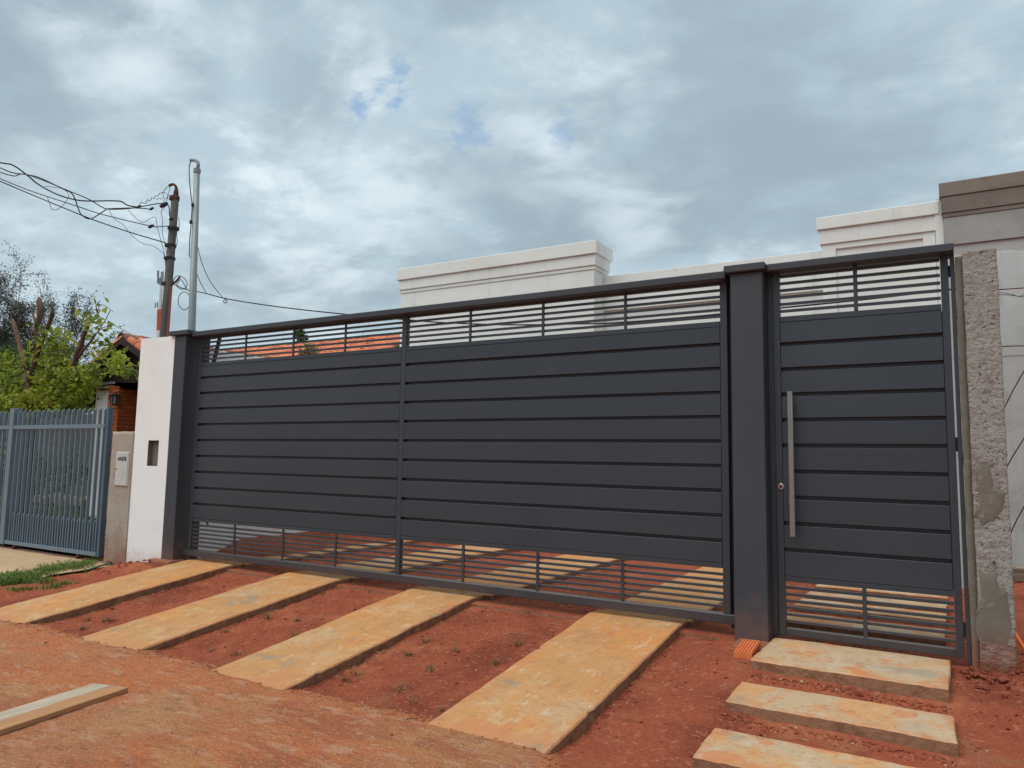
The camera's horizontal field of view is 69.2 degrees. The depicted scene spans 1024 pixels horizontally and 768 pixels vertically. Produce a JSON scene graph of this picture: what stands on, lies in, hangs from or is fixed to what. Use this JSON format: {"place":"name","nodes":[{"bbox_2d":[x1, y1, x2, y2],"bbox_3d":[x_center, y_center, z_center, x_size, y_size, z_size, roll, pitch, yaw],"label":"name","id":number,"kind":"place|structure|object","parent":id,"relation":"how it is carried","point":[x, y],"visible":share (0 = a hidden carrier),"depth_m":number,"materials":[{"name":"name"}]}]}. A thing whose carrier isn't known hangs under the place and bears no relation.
{"place":"outdoors","nodes":[
{"label":"outdoors","id":0,"kind":"place"},
{"bbox_2d":[0,556,100,591],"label":"grass","id":1,"kind":"structure","parent":0,"point":[28,577],"depth_m":7.84,"materials":[{"name":"green plant"}]},
{"bbox_2d":[0,498,105,552],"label":"lawn","id":2,"kind":"structure","parent":0,"point":[63,512],"depth_m":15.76,"materials":[{"name":"green plant"}]},
{"bbox_2d":[0,337,78,504],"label":"shrub","id":3,"kind":"object","parent":2,"relation":"on","point":[11,349],"visible":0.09,"depth_m":17.17,"materials":[{"name":"green plant"}]},
{"bbox_2d":[0,445,88,505],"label":"shrub","id":4,"kind":"object","parent":2,"relation":"on","point":[51,471],"visible":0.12,"depth_m":15.22,"materials":[{"name":"green plant"}]},
{"bbox_2d":[0,414,92,497],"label":"garden wall","id":5,"kind":"structure","parent":2,"relation":"on","point":[63,448],"depth_m":18.35,"materials":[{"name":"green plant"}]},
{"bbox_2d":[33,493,86,507],"bbox_3d":[-9.642,2.645,16.644,4.994,0.357,0.615,-2,-7,31],"label":"stone edging","id":6,"kind":"object","parent":2,"relation":"on","point":[63,500],"visible":0.13,"depth_m":16.81,"materials":[{"name":"grey stone"}]},
{"bbox_2d":[0,297,139,513],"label":"pruned tree","id":7,"kind":"object","parent":2,"relation":"on","point":[74,383],"visible":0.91,"depth_m":12.43,"materials":[{"name":"green plant"}]},
{"bbox_2d":[298,339,320,354],"bbox_3d":[-5.335,0.966,18.833,1.933,4.278,4.631,4,-6,-24],"label":"dry shrub","id":8,"kind":"object","parent":2,"relation":"on","point":[308,348],"visible":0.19,"depth_m":18.95,"materials":[{"name":"brown plant"}]},
{"bbox_2d":[45,186,68,209],"bbox_3d":[-6.894,-2.806,11.064,0.975,0.571,0.231,-4,-7,38],"label":"cable","id":9,"kind":"object","parent":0,"point":[48,199],"visible":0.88,"depth_m":10.83,"materials":[{"name":"black plastic"}]},
{"bbox_2d":[0,162,140,207],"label":"cable","id":10,"kind":"object","parent":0,"point":[67,197],"visible":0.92,"depth_m":11.08,"materials":[{"name":"black plastic"}]},
{"bbox_2d":[0,167,153,218],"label":"cable","id":11,"kind":"object","parent":10,"relation":"attached to","point":[151,208],"visible":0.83,"depth_m":10.87,"materials":[{"name":"black plastic"}]},
{"bbox_2d":[0,620,561,767],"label":"road","id":12,"kind":"structure","parent":0,"point":[28,681],"depth_m":3.72,"materials":[{"name":"brown soil"}]},
{"bbox_2d":[0,683,110,720],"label":"wooden board","id":13,"kind":"object","parent":12,"relation":"on","point":[25,708],"visible":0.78,"depth_m":3.99,"materials":[{"name":"beige wood"}]},
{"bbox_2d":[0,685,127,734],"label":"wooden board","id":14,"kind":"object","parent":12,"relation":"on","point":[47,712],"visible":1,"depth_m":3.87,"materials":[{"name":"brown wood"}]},
{"bbox_2d":[0,633,529,767],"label":"grit","id":15,"kind":"object","parent":12,"relation":"on","point":[215,719],"visible":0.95,"depth_m":3.81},
{"bbox_2d":[2,618,561,767],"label":"road crumbs","id":16,"kind":"object","parent":12,"relation":"on","point":[425,717],"visible":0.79,"depth_m":4.29,"materials":[{"name":"brown soil"}]},
{"bbox_2d":[0,531,1023,767],"bbox_3d":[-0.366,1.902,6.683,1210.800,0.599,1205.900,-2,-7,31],"label":"ground","id":17,"kind":"structure","parent":0,"point":[679,729],"depth_m":4.59,"materials":[{"name":"brown soil"}]},
{"bbox_2d":[0,240,47,341],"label":"wispy tree","id":18,"kind":"object","parent":17,"relation":"on","point":[4,277],"visible":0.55,"depth_m":31.64,"materials":[{"name":"green plant"}]},
{"bbox_2d":[0,331,83,415],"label":"wispy tree","id":19,"kind":"object","parent":17,"relation":"on","point":[25,343],"visible":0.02,"depth_m":23.14,"materials":[{"name":"green plant"}]},
{"bbox_2d":[0,545,103,562],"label":"gate sill","id":20,"kind":"structure","parent":17,"relation":"on","point":[46,553],"depth_m":9.44,"materials":[{"name":"grey concrete"}]},
{"bbox_2d":[0,411,9,522],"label":"picket gate","id":21,"kind":"structure","parent":20,"relation":"on","point":[5,426],"depth_m":10.21,"materials":[{"name":"grey metal"}]},
{"bbox_2d":[0,407,113,558],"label":"picket gate","id":22,"kind":"structure","parent":20,"relation":"on","point":[80,537],"depth_m":9.45,"materials":[{"name":"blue metal"}]},
{"bbox_2d":[0,548,106,577],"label":"apron","id":23,"kind":"object","parent":17,"relation":"on","point":[11,559],"visible":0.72,"depth_m":8.84,"materials":[{"name":"beige concrete"}]},
{"bbox_2d":[89,561,111,570],"bbox_3d":[-4.732,2.070,8.722,0.255,0.122,1.486,3,-6,-17],"label":"garden hose","id":24,"kind":"object","parent":23,"relation":"on","point":[95,567],"visible":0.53,"depth_m":8.09,"materials":[{"name":"green"}]},
{"bbox_2d":[0,263,124,404],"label":"wispy tree","id":25,"kind":"object","parent":17,"relation":"on","point":[16,317],"visible":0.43,"depth_m":26.53,"materials":[{"name":"green plant"}]},
{"bbox_2d":[103,431,134,565],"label":"meter pillar","id":26,"kind":"structure","parent":17,"relation":"on","point":[118,509],"depth_m":8.50,"materials":[{"name":"grey paint"}]},
{"bbox_2d":[0,558,242,623],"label":"driveway slab","id":27,"kind":"structure","parent":17,"relation":"on","point":[86,599],"depth_m":6.74,"materials":[{"name":"concrete"}]},
{"bbox_2d":[95,559,150,571],"bbox_3d":[-4.179,1.938,8.054,0.594,0.111,0.790,4,-7,-30],"label":"earth heap","id":28,"kind":"object","parent":17,"relation":"on","point":[130,562],"visible":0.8,"depth_m":7.96,"materials":[{"name":"brown soil"}]},
{"bbox_2d":[126,336,175,562],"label":"white wall","id":29,"kind":"structure","parent":17,"relation":"on","point":[149,475],"depth_m":8.30,"materials":[{"name":"paint"}]},
{"bbox_2d":[155,270,163,337],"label":"cell mast","id":30,"kind":"object","parent":17,"relation":"on","point":[159,281],"visible":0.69,"depth_m":208.24,"materials":[{"name":"red"}]},
{"bbox_2d":[148,558,185,565],"bbox_3d":[-3.713,1.979,7.980,0.365,0.199,0.207,-2,-7,31],"label":"cement apron","id":31,"kind":"object","parent":17,"relation":"on","point":[161,562],"visible":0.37,"depth_m":7.90,"materials":[{"name":"beige concrete"}]},
{"bbox_2d":[159,183,180,336],"bbox_3d":[-5.064,-0.319,10.914,0.551,5.517,0.179,-2,-7,31],"label":"utility pole","id":32,"kind":"object","parent":17,"relation":"on","point":[169,257],"visible":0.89,"depth_m":11.07,"materials":[{"name":"wood"}]},
{"bbox_2d":[0,178,167,228],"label":"cable","id":33,"kind":"object","parent":32,"relation":"attached to","point":[150,226],"visible":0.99,"depth_m":10.68,"materials":[{"name":"black plastic"}]},
{"bbox_2d":[0,181,168,247],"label":"cable","id":34,"kind":"object","parent":32,"relation":"attached to","point":[83,215],"visible":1,"depth_m":10.52,"materials":[{"name":"black plastic"}]},
{"bbox_2d":[0,172,172,219],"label":"cable","id":35,"kind":"object","parent":32,"relation":"attached to","point":[163,204],"visible":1,"depth_m":10.36,"materials":[{"name":"black plastic"}]},
{"bbox_2d":[109,210,165,260],"bbox_3d":[-5.732,-2.272,11.330,1.194,0.932,0.039,-1,-6,20],"label":"cable","id":36,"kind":"object","parent":32,"relation":"attached to","point":[135,238],"visible":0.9,"depth_m":11.32,"materials":[{"name":"black plastic"}]},
{"bbox_2d":[128,210,165,266],"bbox_3d":[-5.558,-2.208,11.263,0.844,0.996,0.043,-1,-6,21],"label":"cable","id":37,"kind":"object","parent":32,"relation":"attached to","point":[158,232],"visible":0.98,"depth_m":11.19,"materials":[{"name":"black plastic"}]},
{"bbox_2d":[161,188,169,254],"bbox_3d":[-5.238,-2.424,11.204,0.227,1.135,0.008,-2,-7,31],"label":"cable","id":38,"kind":"object","parent":32,"relation":"hanging from","point":[162,221],"visible":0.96,"depth_m":11.22,"materials":[{"name":"black plastic"}]},
{"bbox_2d":[174,217,179,256],"bbox_3d":[-4.950,-2.154,10.966,0.081,0.626,0.010,-2,-7,31],"label":"cable","id":39,"kind":"object","parent":32,"relation":"attached to","point":[176,236],"visible":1,"depth_m":10.97,"materials":[{"name":"black plastic"}]},
{"bbox_2d":[173,275,188,290],"bbox_3d":[-4.639,-1.402,10.429,0.760,0.326,0.096,-4,-8,40],"label":"cable","id":40,"kind":"object","parent":32,"relation":"attached to","point":[182,281],"visible":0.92,"depth_m":10.42,"materials":[{"name":"black plastic"}]},
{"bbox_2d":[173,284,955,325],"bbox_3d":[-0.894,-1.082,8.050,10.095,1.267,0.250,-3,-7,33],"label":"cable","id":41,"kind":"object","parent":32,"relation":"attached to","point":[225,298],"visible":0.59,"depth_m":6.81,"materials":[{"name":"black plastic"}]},
{"bbox_2d":[80,332,269,517],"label":"brick house","id":42,"kind":"structure","parent":17,"relation":"on","point":[124,415],"depth_m":14.13,"materials":[{"name":"orange brick"}]},
{"bbox_2d":[108,391,120,405],"bbox_3d":[-7.486,0.266,13.984,0.222,0.279,0.222,-2,-7,31],"label":"wall lantern","id":43,"kind":"object","parent":42,"relation":"attached to","point":[114,397],"depth_m":13.94,"materials":[{"name":"black metal"}]},
{"bbox_2d":[161,329,216,559],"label":"gate pillar","id":44,"kind":"structure","parent":17,"relation":"on","point":[180,456],"depth_m":8.10,"materials":[{"name":"grey metal"}]},
{"bbox_2d":[192,271,729,338],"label":"lintel beam","id":45,"kind":"structure","parent":44,"relation":"on","point":[684,280],"depth_m":6.18,"materials":[{"name":"grey metal"}]},
{"bbox_2d":[188,158,200,330],"bbox_3d":[-3.880,-0.271,8.789,0.274,5.030,0.109,-2,-7,31],"label":"metal mast","id":46,"kind":"object","parent":17,"relation":"on","point":[194,221],"visible":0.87,"depth_m":8.89,"materials":[{"name":"metal"}]},
{"bbox_2d":[198,249,222,297],"bbox_3d":[-3.859,-1.435,9.352,0.123,0.502,0.950,1,-6,-1],"label":"cable","id":47,"kind":"object","parent":46,"relation":"attached to","point":[206,274],"visible":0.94,"depth_m":9.49,"materials":[{"name":"black plastic"}]},
{"bbox_2d":[82,571,350,649],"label":"driveway slab","id":48,"kind":"structure","parent":17,"relation":"on","point":[167,628],"depth_m":5.96,"materials":[{"name":"concrete"}]},
{"bbox_2d":[198,349,308,558],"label":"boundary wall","id":49,"kind":"structure","parent":17,"relation":"on","point":[240,526],"depth_m":8.57,"materials":[{"name":"white paint"}]},
{"bbox_2d":[258,610,275,618],"bbox_3d":[-1.970,1.849,5.970,0.180,0.052,0.199,0,-6,12],"label":"weed","id":50,"kind":"object","parent":17,"relation":"on","point":[265,614],"visible":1,"depth_m":5.96,"materials":[{"name":"green plant"}]},
{"bbox_2d":[205,540,421,567],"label":"driveway slab","id":51,"kind":"structure","parent":17,"relation":"on","point":[247,565],"depth_m":8.72,"materials":[{"name":"concrete"}]},
{"bbox_2d":[233,334,399,356],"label":"tiled house","id":52,"kind":"structure","parent":17,"relation":"on","point":[341,345],"depth_m":21.04,"materials":[{"name":"tile"}]},
{"bbox_2d":[292,322,369,341],"bbox_3d":[-8.106,0.631,30.147,5.511,7.142,6.976,3,-6,-22],"label":"round tree","id":53,"kind":"object","parent":17,"relation":"on","point":[300,335],"visible":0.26,"depth_m":31.51,"materials":[{"name":"green plant"}]},
{"bbox_2d":[211,587,484,689],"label":"driveway slab","id":54,"kind":"structure","parent":17,"relation":"on","point":[324,651],"depth_m":5.15,"materials":[{"name":"concrete"}]},
{"bbox_2d":[340,673,358,682],"bbox_3d":[-1.007,1.811,4.585,0.150,0.044,0.127,2,-6,-14],"label":"weed","id":55,"kind":"object","parent":17,"relation":"on","point":[344,679],"visible":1,"depth_m":4.59,"materials":[{"name":"green plant"}]},
{"bbox_2d":[391,681,412,693],"bbox_3d":[-0.677,1.794,4.379,0.136,0.044,0.229,-5,-8,43],"label":"weed","id":56,"kind":"object","parent":17,"relation":"on","point":[400,689],"visible":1,"depth_m":4.39,"materials":[{"name":"green plant"}]},
{"bbox_2d":[400,648,415,655],"bbox_3d":[-0.710,1.795,4.951,0.175,0.041,0.143,-2,-7,31],"label":"weed","id":57,"kind":"object","parent":17,"relation":"on","point":[403,651],"visible":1,"depth_m":4.97,"materials":[{"name":"green plant"}]},
{"bbox_2d":[303,545,520,581],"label":"driveway slab","id":58,"kind":"structure","parent":17,"relation":"on","point":[356,579],"depth_m":8.25,"materials":[{"name":"concrete"}]},
{"bbox_2d":[227,567,734,639],"bbox_3d":[-0.999,1.861,6.513,5.896,0.107,0.208,-2,-7,31],"label":"threshold strip","id":59,"kind":"object","parent":17,"relation":"on","point":[697,632],"visible":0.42,"depth_m":5.86,"materials":[{"name":"brown concrete"}]},
{"bbox_2d":[182,282,734,624],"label":"sliding gate","id":60,"kind":"structure","parent":59,"relation":"on","point":[613,444],"depth_m":6.14,"materials":[{"name":"grey metal"}]},
{"bbox_2d":[483,658,500,665],"bbox_3d":[-0.130,1.768,4.758,0.169,0.052,0.164,-2,-7,31],"label":"weed","id":61,"kind":"object","parent":17,"relation":"on","point":[494,661],"visible":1,"depth_m":4.74,"materials":[{"name":"green plant"}]},
{"bbox_2d":[15,542,1023,767],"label":"earth clods","id":62,"kind":"object","parent":17,"relation":"on","point":[857,693],"visible":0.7,"depth_m":4.11,"materials":[{"name":"brown soil"}]},
{"bbox_2d":[60,551,984,767],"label":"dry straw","id":63,"kind":"object","parent":17,"relation":"on","point":[509,658],"visible":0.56,"depth_m":5.02,"materials":[{"name":"beige plant"}]},
{"bbox_2d":[428,554,626,599],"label":"driveway slab","id":64,"kind":"structure","parent":17,"relation":"on","point":[490,597],"depth_m":7.41,"materials":[{"name":"concrete"}]},
{"bbox_2d":[428,610,687,753],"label":"driveway slab","id":65,"kind":"structure","parent":17,"relation":"on","point":[561,690],"depth_m":4.25,"materials":[{"name":"concrete"}]},
{"bbox_2d":[603,567,722,626],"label":"driveway slab","id":66,"kind":"structure","parent":17,"relation":"on","point":[691,622],"depth_m":6.29,"materials":[{"name":"concrete"}]},
{"bbox_2d":[397,198,944,346],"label":"white house","id":67,"kind":"structure","parent":17,"relation":"on","point":[572,265],"depth_m":9.68,"materials":[{"name":"white paint"}]},
{"bbox_2d":[734,639,760,659],"bbox_3d":[1.450,1.633,4.570,0.104,0.057,0.300,-2,-7,28],"label":"clay brick","id":68,"kind":"object","parent":17,"relation":"on","point":[747,649],"visible":0.98,"depth_m":4.51,"materials":[{"name":"orange brick"}]},
{"bbox_2d":[723,261,778,641],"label":"gate pillar","id":69,"kind":"structure","parent":17,"relation":"on","point":[752,607],"depth_m":4.96,"materials":[{"name":"grey metal"}]},
{"bbox_2d":[732,638,772,650],"bbox_3d":[1.576,1.748,4.762,0.256,0.188,0.286,-2,-7,31],"label":"cement apron","id":70,"kind":"object","parent":17,"relation":"on","point":[736,643],"visible":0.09,"depth_m":4.72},
{"bbox_2d":[767,275,779,635],"bbox_3d":[1.770,0.453,5.027,0.038,2.418,0.058,-2,-7,31],"label":"gate jamb","id":71,"kind":"object","parent":17,"relation":"on","point":[773,493],"visible":0.82,"depth_m":5.00,"materials":[{"name":"grey paint"}]},
{"bbox_2d":[692,728,915,767],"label":"stepping slab","id":72,"kind":"structure","parent":17,"relation":"on","point":[721,748],"depth_m":3.35,"materials":[{"name":"concrete"}]},
{"bbox_2d":[725,682,958,757],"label":"stepping slab","id":73,"kind":"structure","parent":17,"relation":"on","point":[923,730],"depth_m":3.66,"materials":[{"name":"concrete"}]},
{"bbox_2d":[750,638,951,702],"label":"stepping slab","id":74,"kind":"structure","parent":17,"relation":"on","point":[907,675],"depth_m":4.17,"materials":[{"name":"concrete"}]},
{"bbox_2d":[787,612,946,645],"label":"stepping slab","id":75,"kind":"structure","parent":17,"relation":"on","point":[876,635],"depth_m":5.15,"materials":[{"name":"concrete"}]},
{"bbox_2d":[793,598,947,627],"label":"stepping slab","id":76,"kind":"structure","parent":17,"relation":"on","point":[873,612],"depth_m":5.75,"materials":[{"name":"concrete"}]},
{"bbox_2d":[805,591,948,615],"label":"stepping slab","id":77,"kind":"structure","parent":17,"relation":"on","point":[880,599],"depth_m":6.18,"materials":[{"name":"concrete"}]},
{"bbox_2d":[815,584,948,600],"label":"stepping slab","id":78,"kind":"structure","parent":17,"relation":"on","point":[890,593],"depth_m":6.58,"materials":[{"name":"concrete"}]},
{"bbox_2d":[949,255,971,664],"bbox_3d":[2.696,0.422,4.463,0.024,2.438,0.060,-2,-7,31],"label":"gate jamb","id":79,"kind":"object","parent":17,"relation":"on","point":[961,474],"visible":1,"depth_m":4.43,"materials":[{"name":"grey paint"}]},
{"bbox_2d":[767,243,953,274],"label":"lintel beam","id":80,"kind":"structure","parent":79,"relation":"on","point":[873,258],"depth_m":4.75,"materials":[{"name":"grey metal"}]},
{"bbox_2d":[773,255,965,657],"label":"pedestrian gate","id":81,"kind":"structure","parent":79,"relation":"attached to","point":[866,466],"depth_m":4.70,"materials":[{"name":"grey metal"}]},
{"bbox_2d":[939,171,1023,588],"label":"unfinished house","id":82,"kind":"structure","parent":17,"relation":"on","point":[981,213],"depth_m":7.23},
{"bbox_2d":[954,248,1023,673],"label":"concrete column","id":83,"kind":"structure","parent":17,"relation":"on","point":[990,577],"depth_m":4.29,"materials":[{"name":"concrete"}]},
{"bbox_2d":[956,666,1023,697],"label":"rubble heap","id":84,"kind":"object","parent":17,"relation":"on","point":[983,675],"visible":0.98,"depth_m":4.06,"materials":[{"name":"brown stone"}]},
{"bbox_2d":[1012,568,1023,574],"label":"timber","id":85,"kind":"object","parent":17,"relation":"on","point":[1018,571],"depth_m":6.58,"materials":[{"name":"wood"}]},
{"bbox_2d":[1012,565,1023,568],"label":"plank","id":86,"kind":"object","parent":17,"relation":"on","point":[1017,567],"visible":0.25,"depth_m":6.75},
{"bbox_2d":[1013,574,1023,581],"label":"timber","id":87,"kind":"object","parent":17,"relation":"on","point":[1018,577],"depth_m":6.44,"materials":[{"name":"brown wood"}]},
{"bbox_2d":[1016,632,1023,651],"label":"orange pipe","id":88,"kind":"object","parent":17,"relation":"on","point":[1019,641],"visible":0.35,"depth_m":4.51,"materials":[{"name":"orange plastic"}]},
{"bbox_2d":[0,0,1023,413],"label":"sky","id":89,"kind":"structure","parent":0,"point":[340,146],"materials":[{"name":"grey"}]},
{"bbox_2d":[80,554,1021,765],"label":"pebbles","id":90,"kind":"object","parent":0,"point":[613,704],"visible":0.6,"depth_m":4.30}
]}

